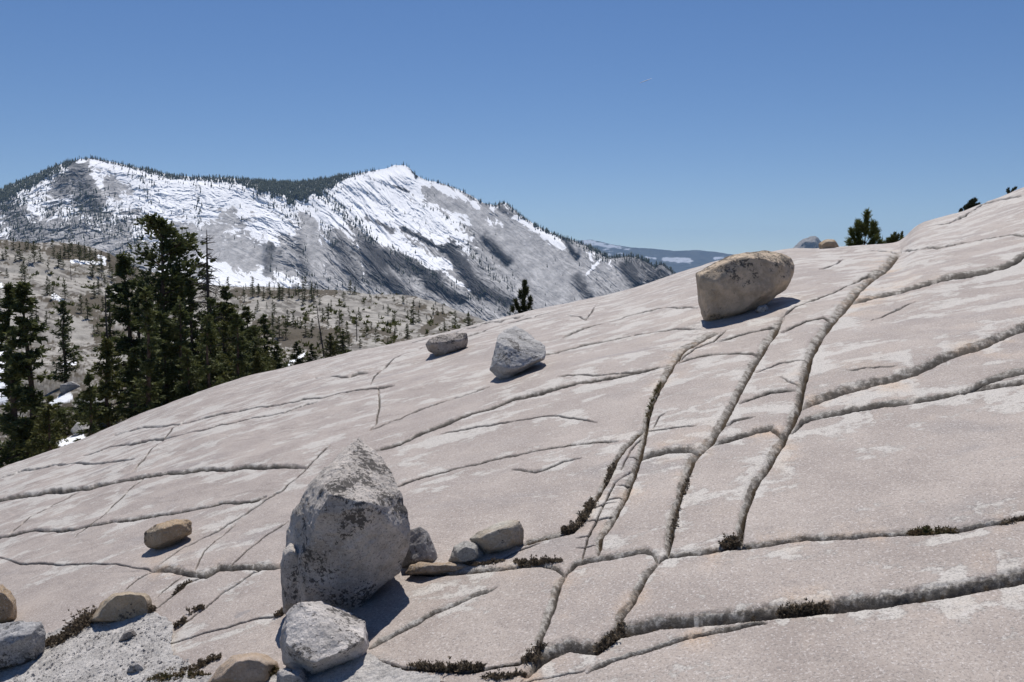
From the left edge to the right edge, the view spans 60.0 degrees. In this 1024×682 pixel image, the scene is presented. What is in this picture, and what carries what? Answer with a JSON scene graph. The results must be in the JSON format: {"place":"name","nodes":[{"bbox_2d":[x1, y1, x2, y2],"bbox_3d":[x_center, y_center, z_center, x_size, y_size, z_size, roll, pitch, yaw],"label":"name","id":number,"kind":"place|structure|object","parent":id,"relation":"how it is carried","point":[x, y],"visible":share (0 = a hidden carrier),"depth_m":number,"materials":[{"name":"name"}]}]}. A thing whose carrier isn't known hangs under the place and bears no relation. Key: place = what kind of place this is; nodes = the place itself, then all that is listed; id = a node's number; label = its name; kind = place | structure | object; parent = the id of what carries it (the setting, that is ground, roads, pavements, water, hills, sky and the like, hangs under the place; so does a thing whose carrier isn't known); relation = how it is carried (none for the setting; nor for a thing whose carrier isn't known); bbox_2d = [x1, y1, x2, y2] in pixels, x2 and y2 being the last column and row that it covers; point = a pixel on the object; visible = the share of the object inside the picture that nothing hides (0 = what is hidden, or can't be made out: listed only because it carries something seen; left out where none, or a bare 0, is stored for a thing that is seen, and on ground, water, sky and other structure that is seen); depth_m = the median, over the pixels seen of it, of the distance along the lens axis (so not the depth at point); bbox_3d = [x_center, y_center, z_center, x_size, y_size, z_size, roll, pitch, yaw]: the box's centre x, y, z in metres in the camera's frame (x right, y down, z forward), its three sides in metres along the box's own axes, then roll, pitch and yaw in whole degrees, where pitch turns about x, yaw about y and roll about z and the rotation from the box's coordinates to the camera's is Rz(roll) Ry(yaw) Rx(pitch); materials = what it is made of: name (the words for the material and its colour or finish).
{"place":"outdoors","nodes":[
{"label":"outdoors","id":0,"kind":"place"},
{"bbox_2d":[0,239,485,465],"bbox_3d":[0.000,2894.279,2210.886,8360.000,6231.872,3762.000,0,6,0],"label":"valley ground","id":1,"kind":"structure","parent":0,"point":[84,339],"depth_m":313.82,"materials":[{"name":"grey stone"}]},
{"bbox_2d":[0,282,29,464],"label":"fir tree","id":2,"kind":"object","parent":1,"relation":"on","point":[5,326],"visible":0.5,"depth_m":74.16,"materials":[{"name":"green plant"}]},
{"bbox_2d":[18,261,33,281],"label":"slope conifer","id":3,"kind":"object","parent":1,"relation":"on","point":[24,272],"visible":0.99,"depth_m":379.06,"materials":[{"name":"green plant"}]},
{"bbox_2d":[27,241,39,262],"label":"slope conifer","id":4,"kind":"object","parent":1,"relation":"on","point":[34,249],"visible":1,"depth_m":433.64,"materials":[{"name":"green plant"}]},
{"bbox_2d":[0,280,78,467],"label":"fir tree","id":5,"kind":"object","parent":1,"relation":"on","point":[19,365],"visible":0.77,"depth_m":65.81,"materials":[{"name":"green plant"}]},
{"bbox_2d":[21,395,68,457],"bbox_3d":[-31.468,6.981,60.049,3.675,6.767,3.204,0,6,0],"label":"conifer tree","id":6,"kind":"object","parent":1,"relation":"on","point":[46,444],"visible":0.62,"depth_m":59.79,"materials":[{"name":"green plant"}]},
{"bbox_2d":[47,402,84,437],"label":"conifer tree","id":7,"kind":"object","parent":1,"relation":"on","point":[66,423],"visible":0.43,"depth_m":86.25,"materials":[{"name":"green plant"}]},
{"bbox_2d":[49,298,83,383],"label":"conifer tree","id":8,"kind":"object","parent":1,"relation":"on","point":[62,376],"visible":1,"depth_m":110.41,"materials":[{"name":"green plant"}]},
{"bbox_2d":[60,381,79,393],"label":"valley rock","id":9,"kind":"object","parent":1,"relation":"on","point":[68,386],"visible":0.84,"depth_m":104.49,"materials":[{"name":"stone"}]},
{"bbox_2d":[71,422,88,435],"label":"valley rock","id":10,"kind":"object","parent":1,"relation":"on","point":[76,428],"visible":0.34,"depth_m":84.66,"materials":[{"name":"stone"}]},
{"bbox_2d":[63,393,98,429],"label":"conifer tree","id":11,"kind":"object","parent":1,"relation":"on","point":[78,401],"visible":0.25,"depth_m":89.13,"materials":[{"name":"green plant"}]},
{"bbox_2d":[72,372,107,441],"bbox_3d":[-28.006,5.564,58.839,2.643,7.216,3.238,-2,6,-21],"label":"fir tree","id":12,"kind":"object","parent":1,"relation":"on","point":[91,423],"visible":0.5,"depth_m":58.51,"materials":[{"name":"green plant"}]},
{"bbox_2d":[71,336,130,430],"bbox_3d":[-28.442,4.227,62.707,4.722,9.388,4.569,0,6,0],"label":"fir tree","id":13,"kind":"object","parent":1,"relation":"on","point":[108,416],"visible":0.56,"depth_m":62.05,"materials":[{"name":"green plant"}]},
{"bbox_2d":[102,290,110,380],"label":"dead tree","id":14,"kind":"object","parent":1,"relation":"on","point":[106,326],"visible":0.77,"depth_m":105.18,"materials":[{"name":"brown wood"}]},
{"bbox_2d":[92,284,127,358],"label":"fir tree","id":15,"kind":"object","parent":1,"relation":"on","point":[110,321],"visible":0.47,"depth_m":149.97,"materials":[{"name":"green plant"}]},
{"bbox_2d":[91,251,152,413],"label":"fir tree","id":16,"kind":"object","parent":1,"relation":"on","point":[122,315],"visible":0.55,"depth_m":89.55,"materials":[{"name":"green plant"}]},
{"bbox_2d":[125,288,142,392],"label":"conifer tree","id":17,"kind":"object","parent":1,"relation":"on","point":[137,305],"visible":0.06,"depth_m":92.22,"materials":[{"name":"green plant"}]},
{"bbox_2d":[108,346,160,420],"bbox_3d":[-27.778,4.171,64.960,4.913,7.747,4.143,0,6,0],"label":"fir tree","id":18,"kind":"object","parent":1,"relation":"on","point":[133,362],"visible":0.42,"depth_m":64.29,"materials":[{"name":"green plant"}]},
{"bbox_2d":[129,286,165,413],"bbox_3d":[-24.730,1.907,60.941,3.168,11.324,2.687,0,6,0],"label":"conifer tree","id":19,"kind":"object","parent":1,"relation":"on","point":[152,350],"visible":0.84,"depth_m":60.87,"materials":[{"name":"green plant"}]},
{"bbox_2d":[144,300,179,387],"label":"conifer tree","id":20,"kind":"object","parent":1,"relation":"on","point":[161,303],"visible":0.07,"depth_m":82.71,"materials":[{"name":"green plant"}]},
{"bbox_2d":[117,212,215,404],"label":"pine tree","id":21,"kind":"object","parent":1,"relation":"on","point":[171,248],"visible":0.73,"depth_m":83.86,"materials":[{"name":"green plant"}]},
{"bbox_2d":[151,272,191,386],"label":"conifer tree","id":22,"kind":"object","parent":1,"relation":"on","point":[176,316],"visible":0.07,"depth_m":87.80,"materials":[{"name":"green plant"}]},
{"bbox_2d":[160,295,205,404],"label":"conifer tree","id":23,"kind":"object","parent":1,"relation":"on","point":[182,315],"visible":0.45,"depth_m":66.11,"materials":[{"name":"green plant"}]},
{"bbox_2d":[170,346,207,397],"bbox_3d":[-22.956,3.454,62.565,3.862,6.350,5.203,-4,7,-33],"label":"fir tree","id":24,"kind":"object","parent":1,"relation":"on","point":[188,378],"visible":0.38,"depth_m":62.25,"materials":[{"name":"green plant"}]},
{"bbox_2d":[176,277,215,398],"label":"fir tree","id":25,"kind":"object","parent":1,"relation":"on","point":[190,291],"visible":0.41,"depth_m":79.93,"materials":[{"name":"green plant"}]},
{"bbox_2d":[173,310,230,397],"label":"conifer tree","id":26,"kind":"object","parent":1,"relation":"on","point":[197,319],"visible":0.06,"depth_m":83.00,"materials":[{"name":"green plant"}]},
{"bbox_2d":[184,230,234,352],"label":"dead tree","id":27,"kind":"object","parent":1,"relation":"on","point":[207,282],"visible":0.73,"depth_m":79.75,"materials":[{"name":"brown wood"}]},
{"bbox_2d":[193,312,227,391],"bbox_3d":[-21.338,1.947,62.396,3.382,7.966,3.580,0,6,0],"label":"conifer tree","id":28,"kind":"object","parent":1,"relation":"on","point":[209,331],"visible":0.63,"depth_m":62.15,"materials":[{"name":"green plant"}]},
{"bbox_2d":[215,301,231,360],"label":"conifer tree","id":29,"kind":"object","parent":1,"relation":"on","point":[223,308],"visible":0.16,"depth_m":84.60,"materials":[{"name":"green plant"}]},
{"bbox_2d":[214,285,243,343],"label":"fir tree","id":30,"kind":"object","parent":1,"relation":"on","point":[229,294],"visible":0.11,"depth_m":91.86,"materials":[{"name":"green plant"}]},
{"bbox_2d":[216,304,251,354],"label":"conifer tree","id":31,"kind":"object","parent":1,"relation":"on","point":[230,309],"visible":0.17,"depth_m":83.47,"materials":[{"name":"green plant"}]},
{"bbox_2d":[222,311,252,380],"bbox_3d":[-19.768,1.617,63.745,2.412,7.531,3.371,-3,6,-26],"label":"conifer tree","id":32,"kind":"object","parent":1,"relation":"on","point":[240,345],"visible":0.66,"depth_m":63.93,"materials":[{"name":"green plant"}]},
{"bbox_2d":[0,241,476,466],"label":"brush","id":33,"kind":"object","parent":1,"relation":"on","point":[429,322],"visible":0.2,"depth_m":263.69,"materials":[{"name":"green plant"}]},
{"bbox_2d":[223,319,254,374],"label":"conifer tree","id":34,"kind":"object","parent":1,"relation":"on","point":[242,327],"visible":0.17,"depth_m":74.61,"materials":[{"name":"green plant"}]},
{"bbox_2d":[225,348,252,375],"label":"fir tree","id":35,"kind":"object","parent":1,"relation":"on","point":[232,357],"visible":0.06,"depth_m":70.32,"materials":[{"name":"green plant"}]},
{"bbox_2d":[233,305,270,375],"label":"fir tree","id":36,"kind":"object","parent":1,"relation":"on","point":[246,315],"visible":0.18,"depth_m":84.26,"materials":[{"name":"green plant"}]},
{"bbox_2d":[236,325,272,376],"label":"conifer tree","id":37,"kind":"object","parent":1,"relation":"on","point":[254,331],"visible":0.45,"depth_m":70.06,"materials":[{"name":"green plant"}]},
{"bbox_2d":[245,351,267,375],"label":"fir tree","id":38,"kind":"object","parent":1,"relation":"on","point":[256,364],"visible":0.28,"depth_m":68.36,"materials":[{"name":"green plant"}]},
{"bbox_2d":[256,313,283,372],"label":"fir tree","id":39,"kind":"object","parent":1,"relation":"on","point":[263,320],"visible":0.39,"depth_m":96.13,"materials":[{"name":"green plant"}]},
{"bbox_2d":[270,343,286,368],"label":"fir tree","id":40,"kind":"object","parent":1,"relation":"on","point":[274,353],"visible":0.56,"depth_m":90.52,"materials":[{"name":"green plant"}]},
{"bbox_2d":[286,341,307,365],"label":"fir tree","id":41,"kind":"object","parent":1,"relation":"on","point":[296,358],"visible":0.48,"depth_m":100.31,"materials":[{"name":"green plant"}]},
{"bbox_2d":[303,343,319,362],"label":"fir tree","id":42,"kind":"object","parent":1,"relation":"on","point":[313,354],"visible":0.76,"depth_m":110.53,"materials":[{"name":"green plant"}]},
{"bbox_2d":[312,304,326,356],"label":"dead tree","id":43,"kind":"object","parent":1,"relation":"on","point":[320,330],"visible":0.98,"depth_m":120.38,"materials":[{"name":"grey wood"}]},
{"bbox_2d":[320,333,339,358],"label":"conifer tree","id":44,"kind":"object","parent":1,"relation":"on","point":[333,347],"visible":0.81,"depth_m":100.45,"materials":[{"name":"green plant"}]},
{"bbox_2d":[337,328,351,354],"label":"fir tree","id":45,"kind":"object","parent":1,"relation":"on","point":[342,341],"visible":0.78,"depth_m":120.30,"materials":[{"name":"green plant"}]},
{"bbox_2d":[509,279,534,313],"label":"pine tree","id":46,"kind":"object","parent":1,"relation":"on","point":[524,292],"visible":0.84,"depth_m":40.25,"materials":[{"name":"green plant"}]},
{"bbox_2d":[0,158,673,320],"bbox_3d":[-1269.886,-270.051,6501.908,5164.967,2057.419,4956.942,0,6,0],"label":"mountain","id":47,"kind":"structure","parent":0,"point":[529,252],"depth_m":5344.40,"materials":[{"name":"stone"}]},
{"bbox_2d":[0,154,675,315],"bbox_3d":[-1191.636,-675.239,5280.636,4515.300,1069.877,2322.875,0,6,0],"label":"forest","id":48,"kind":"object","parent":47,"relation":"on","point":[281,187],"visible":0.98,"depth_m":5686.27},
{"bbox_2d":[0,187,1023,681],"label":"granite slab","id":49,"kind":"structure","parent":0,"point":[830,427],"depth_m":9.33,"materials":[{"name":"grey stone"}]},
{"bbox_2d":[0,584,16,623],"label":"boulder","id":50,"kind":"object","parent":49,"relation":"on","point":[8,609],"visible":0.88,"depth_m":9.52,"materials":[{"name":"brown stone"}]},
{"bbox_2d":[0,621,45,670],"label":"boulder","id":51,"kind":"object","parent":49,"relation":"on","point":[22,642],"visible":0.91,"depth_m":8.15,"materials":[{"name":"grey stone"}]},
{"bbox_2d":[45,603,156,647],"bbox_3d":[-3.973,2.729,8.518,1.155,0.482,0.657,2,6,20],"label":"heath shrub","id":52,"kind":"object","parent":49,"relation":"on","point":[79,623],"visible":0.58,"depth_m":8.55,"materials":[{"name":"brown plant"}]},
{"bbox_2d":[111,276,179,414],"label":"fir tree","id":53,"kind":"object","parent":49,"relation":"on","point":[141,283],"visible":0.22,"depth_m":77.87,"materials":[{"name":"green plant"}]},
{"bbox_2d":[137,310,198,413],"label":"conifer tree","id":54,"kind":"object","parent":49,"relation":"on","point":[168,375],"visible":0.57,"depth_m":65.85,"materials":[{"name":"green plant"}]},
{"bbox_2d":[144,519,191,548],"bbox_3d":[-4.123,2.316,10.671,0.593,0.388,0.509,0,6,0],"label":"boulder","id":55,"kind":"object","parent":49,"relation":"on","point":[166,534],"visible":1,"depth_m":10.50,"materials":[{"name":"beige stone"}]},
{"bbox_2d":[145,666,211,681],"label":"heath shrub","id":56,"kind":"object","parent":49,"relation":"on","point":[162,676],"visible":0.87,"depth_m":6.90,"materials":[{"name":"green plant"}]},
{"bbox_2d":[173,615,187,627],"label":"heath shrub","id":57,"kind":"object","parent":49,"relation":"on","point":[178,622],"visible":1,"depth_m":8.03,"materials":[{"name":"brown plant"}]},
{"bbox_2d":[171,578,192,594],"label":"heath shrub","id":58,"kind":"object","parent":49,"relation":"on","point":[181,585],"visible":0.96,"depth_m":8.94,"materials":[{"name":"brown plant"}]},
{"bbox_2d":[185,603,204,614],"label":"heath shrub","id":59,"kind":"object","parent":49,"relation":"on","point":[196,608],"visible":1,"depth_m":8.24,"materials":[{"name":"brown plant"}]},
{"bbox_2d":[181,653,221,670],"bbox_3d":[-2.462,2.566,7.043,0.329,0.169,0.134,-1,6,-11],"label":"heath shrub","id":60,"kind":"object","parent":49,"relation":"on","point":[201,662],"visible":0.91,"depth_m":7.03,"materials":[{"name":"brown plant"}]},
{"bbox_2d":[195,297,224,385],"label":"conifer tree","id":61,"kind":"object","parent":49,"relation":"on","point":[212,302],"visible":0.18,"depth_m":71.08,"materials":[{"name":"green plant"}]},
{"bbox_2d":[191,319,235,386],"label":"fir tree","id":62,"kind":"object","parent":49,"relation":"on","point":[213,344],"visible":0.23,"depth_m":68.20,"materials":[{"name":"green plant"}]},
{"bbox_2d":[0,611,440,681],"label":"gravel ground","id":63,"kind":"structure","parent":49,"relation":"on","point":[369,667],"depth_m":7.64,"materials":[{"name":"grey gravel"}]},
{"bbox_2d":[89,591,151,622],"bbox_3d":[-3.831,2.620,8.718,0.728,0.478,0.561,0,6,0],"label":"boulder","id":64,"kind":"object","parent":63,"relation":"on","point":[118,607],"visible":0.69,"depth_m":8.44,"materials":[{"name":"beige stone"}]},
{"bbox_2d":[119,629,136,640],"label":"stone","id":65,"kind":"object","parent":63,"relation":"on","point":[128,634],"visible":0.99,"depth_m":7.98,"materials":[{"name":"grey stone"}]},
{"bbox_2d":[127,661,145,672],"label":"stone","id":66,"kind":"object","parent":63,"relation":"on","point":[137,666],"visible":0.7,"depth_m":7.21,"materials":[{"name":"stone"}]},
{"bbox_2d":[208,653,278,681],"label":"boulder","id":67,"kind":"object","parent":63,"relation":"on","point":[250,667],"visible":0.93,"depth_m":6.37,"materials":[{"name":"beige stone"}]},
{"bbox_2d":[276,669,308,681],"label":"boulder","id":68,"kind":"object","parent":63,"relation":"on","point":[291,675],"visible":1,"depth_m":6.15,"materials":[{"name":"stone"}]},
{"bbox_2d":[279,601,368,674],"bbox_3d":[-1.376,2.200,6.477,0.664,0.587,0.753,0,6,0],"label":"boulder","id":69,"kind":"object","parent":63,"relation":"on","point":[316,637],"visible":0.96,"depth_m":6.31,"materials":[{"name":"white stone"}]},
{"bbox_2d":[215,321,235,379],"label":"conifer tree","id":70,"kind":"object","parent":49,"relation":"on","point":[224,334],"visible":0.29,"depth_m":75.40,"materials":[{"name":"green plant"}]},
{"bbox_2d":[280,543,299,613],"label":"boulder","id":71,"kind":"object","parent":49,"relation":"on","point":[288,566],"visible":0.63,"depth_m":7.23,"materials":[{"name":"stone"}]},
{"bbox_2d":[285,438,409,610],"bbox_3d":[-1.397,1.687,7.527,0.993,1.594,1.191,-4,7,-37],"label":"boulder","id":72,"kind":"object","parent":49,"relation":"on","point":[348,533],"visible":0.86,"depth_m":7.12,"materials":[{"name":"stone"}]},
{"bbox_2d":[402,526,436,567],"bbox_3d":[-0.815,1.828,7.856,0.342,0.404,0.384,0,6,0],"label":"boulder","id":73,"kind":"object","parent":49,"relation":"on","point":[421,547],"visible":0.61,"depth_m":7.74,"materials":[{"name":"stone"}]},
{"bbox_2d":[405,562,467,575],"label":"boulder","id":74,"kind":"object","parent":49,"relation":"on","point":[426,568],"visible":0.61,"depth_m":7.47,"materials":[{"name":"stone"}]},
{"bbox_2d":[406,656,486,673],"bbox_3d":[-0.459,2.191,5.928,0.628,0.198,0.136,3,6,26],"label":"heath shrub","id":75,"kind":"object","parent":49,"relation":"on","point":[457,667],"visible":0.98,"depth_m":5.88,"materials":[{"name":"brown plant"}]},
{"bbox_2d":[426,332,467,355],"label":"boulder","id":76,"kind":"object","parent":49,"relation":"on","point":[440,344],"visible":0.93,"depth_m":21.29,"materials":[{"name":"grey stone"}]},
{"bbox_2d":[448,541,483,562],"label":"boulder","id":77,"kind":"object","parent":49,"relation":"on","point":[465,551],"visible":0.73,"depth_m":7.51,"materials":[{"name":"stone"}]},
{"bbox_2d":[463,557,505,566],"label":"heath shrub","id":78,"kind":"object","parent":49,"relation":"on","point":[476,563],"visible":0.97,"depth_m":7.42,"materials":[{"name":"brown plant"}]},
{"bbox_2d":[470,520,523,553],"bbox_3d":[-0.133,1.717,7.695,0.470,0.352,0.375,0,6,0],"label":"boulder","id":79,"kind":"object","parent":49,"relation":"on","point":[502,536],"visible":0.79,"depth_m":7.54,"materials":[{"name":"stone"}]},
{"bbox_2d":[479,667,527,680],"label":"heath shrub","id":80,"kind":"object","parent":49,"relation":"on","point":[497,676],"visible":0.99,"depth_m":5.62,"materials":[{"name":"brown plant"}]},
{"bbox_2d":[490,325,545,378],"bbox_3d":[0.101,0.188,15.891,0.985,0.854,1.654,0,6,0],"label":"boulder","id":81,"kind":"object","parent":49,"relation":"on","point":[517,350],"visible":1,"depth_m":15.35,"materials":[{"name":"stone"}]},
{"bbox_2d":[521,641,548,664],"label":"heath shrub","id":82,"kind":"object","parent":49,"relation":"on","point":[529,656],"visible":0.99,"depth_m":5.77,"materials":[{"name":"brown plant"}]},
{"bbox_2d":[513,554,562,567],"bbox_3d":[0.203,1.788,7.187,0.508,0.174,0.126,3,6,25],"label":"heath shrub","id":83,"kind":"object","parent":49,"relation":"on","point":[533,561],"visible":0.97,"depth_m":7.17,"materials":[{"name":"brown plant"}]},
{"bbox_2d":[559,496,598,534],"bbox_3d":[0.644,1.569,7.941,0.206,0.198,0.711,3,6,29],"label":"heath shrub","id":84,"kind":"object","parent":49,"relation":"on","point":[589,504],"visible":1,"depth_m":7.81,"materials":[{"name":"brown plant"}]},
{"bbox_2d":[592,618,627,655],"bbox_3d":[0.664,1.936,5.789,0.134,0.150,0.368,5,7,40],"label":"heath shrub","id":85,"kind":"object","parent":49,"relation":"on","point":[609,639],"visible":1,"depth_m":5.75,"materials":[{"name":"brown plant"}]},
{"bbox_2d":[604,462,615,484],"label":"heath shrub","id":86,"kind":"object","parent":49,"relation":"on","point":[610,469],"visible":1,"depth_m":8.90,"materials":[{"name":"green plant"}]},
{"bbox_2d":[645,380,661,417],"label":"heath shrub","id":87,"kind":"object","parent":49,"relation":"on","point":[658,386],"visible":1,"depth_m":11.28,"materials":[{"name":"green plant"}]},
{"bbox_2d":[668,471,691,541],"bbox_3d":[1.472,1.413,7.705,0.079,0.250,1.406,2,6,17],"label":"heath shrub","id":88,"kind":"object","parent":49,"relation":"on","point":[676,516],"visible":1,"depth_m":7.52,"materials":[{"name":"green plant"}]},
{"bbox_2d":[718,532,743,550],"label":"heath shrub","id":89,"kind":"object","parent":49,"relation":"on","point":[731,542],"visible":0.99,"depth_m":6.68,"materials":[{"name":"brown plant"}]},
{"bbox_2d":[695,250,793,320],"bbox_3d":[4.314,-1.008,16.499,1.988,1.352,1.865,0,6,0],"label":"boulder","id":90,"kind":"object","parent":49,"relation":"on","point":[734,285],"visible":0.94,"depth_m":15.75,"materials":[{"name":"beige stone"}]},
{"bbox_2d":[755,305,768,312],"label":"stone","id":91,"kind":"object","parent":49,"relation":"on","point":[762,308],"visible":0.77,"depth_m":15.60,"materials":[{"name":"stone"}]},
{"bbox_2d":[775,598,829,618],"bbox_3d":[1.842,1.696,5.625,0.341,0.150,0.107,1,6,9],"label":"heath shrub","id":92,"kind":"object","parent":49,"relation":"on","point":[803,609],"visible":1,"depth_m":5.61,"materials":[{"name":"brown plant"}]},
{"bbox_2d":[794,236,820,247],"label":"rock dome","id":93,"kind":"object","parent":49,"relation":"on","point":[812,242],"visible":0.35,"depth_m":9317.12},
{"bbox_2d":[819,239,838,248],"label":"boulder","id":94,"kind":"object","parent":49,"relation":"on","point":[827,243],"visible":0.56,"depth_m":33.00,"materials":[{"name":"beige stone"}]},
{"bbox_2d":[844,208,884,245],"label":"pine tree","id":95,"kind":"object","parent":49,"relation":"on","point":[859,228],"visible":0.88,"depth_m":39.97,"materials":[{"name":"green plant"}]},
{"bbox_2d":[883,231,900,243],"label":"shrubby pine","id":96,"kind":"object","parent":49,"relation":"on","point":[894,237],"visible":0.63,"depth_m":41.07,"materials":[{"name":"green plant"}]},
{"bbox_2d":[906,524,933,535],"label":"heath shrub","id":97,"kind":"object","parent":49,"relation":"on","point":[925,530],"visible":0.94,"depth_m":6.28,"materials":[{"name":"green plant"}]},
{"bbox_2d":[934,525,958,534],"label":"heath shrub","id":98,"kind":"object","parent":49,"relation":"on","point":[939,530],"visible":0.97,"depth_m":6.23,"materials":[{"name":"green plant"}]},
{"bbox_2d":[959,197,981,211],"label":"leaning pine","id":99,"kind":"object","parent":49,"relation":"on","point":[972,202],"visible":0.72,"depth_m":39.09,"materials":[{"name":"green plant"}]},
{"bbox_2d":[997,515,1023,525],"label":"heath shrub","id":100,"kind":"object","parent":49,"relation":"on","point":[1014,519],"visible":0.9,"depth_m":6.19,"materials":[{"name":"brown plant"}]},
{"bbox_2d":[0,0,1023,253],"label":"sky","id":101,"kind":"structure","parent":0,"point":[757,125],"materials":[{"name":"blue"}]},
{"bbox_2d":[577,240,733,272],"bbox_3d":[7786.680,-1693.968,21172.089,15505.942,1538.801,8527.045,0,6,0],"label":"hills","id":102,"kind":"structure","parent":0,"point":[678,261],"depth_m":23283.72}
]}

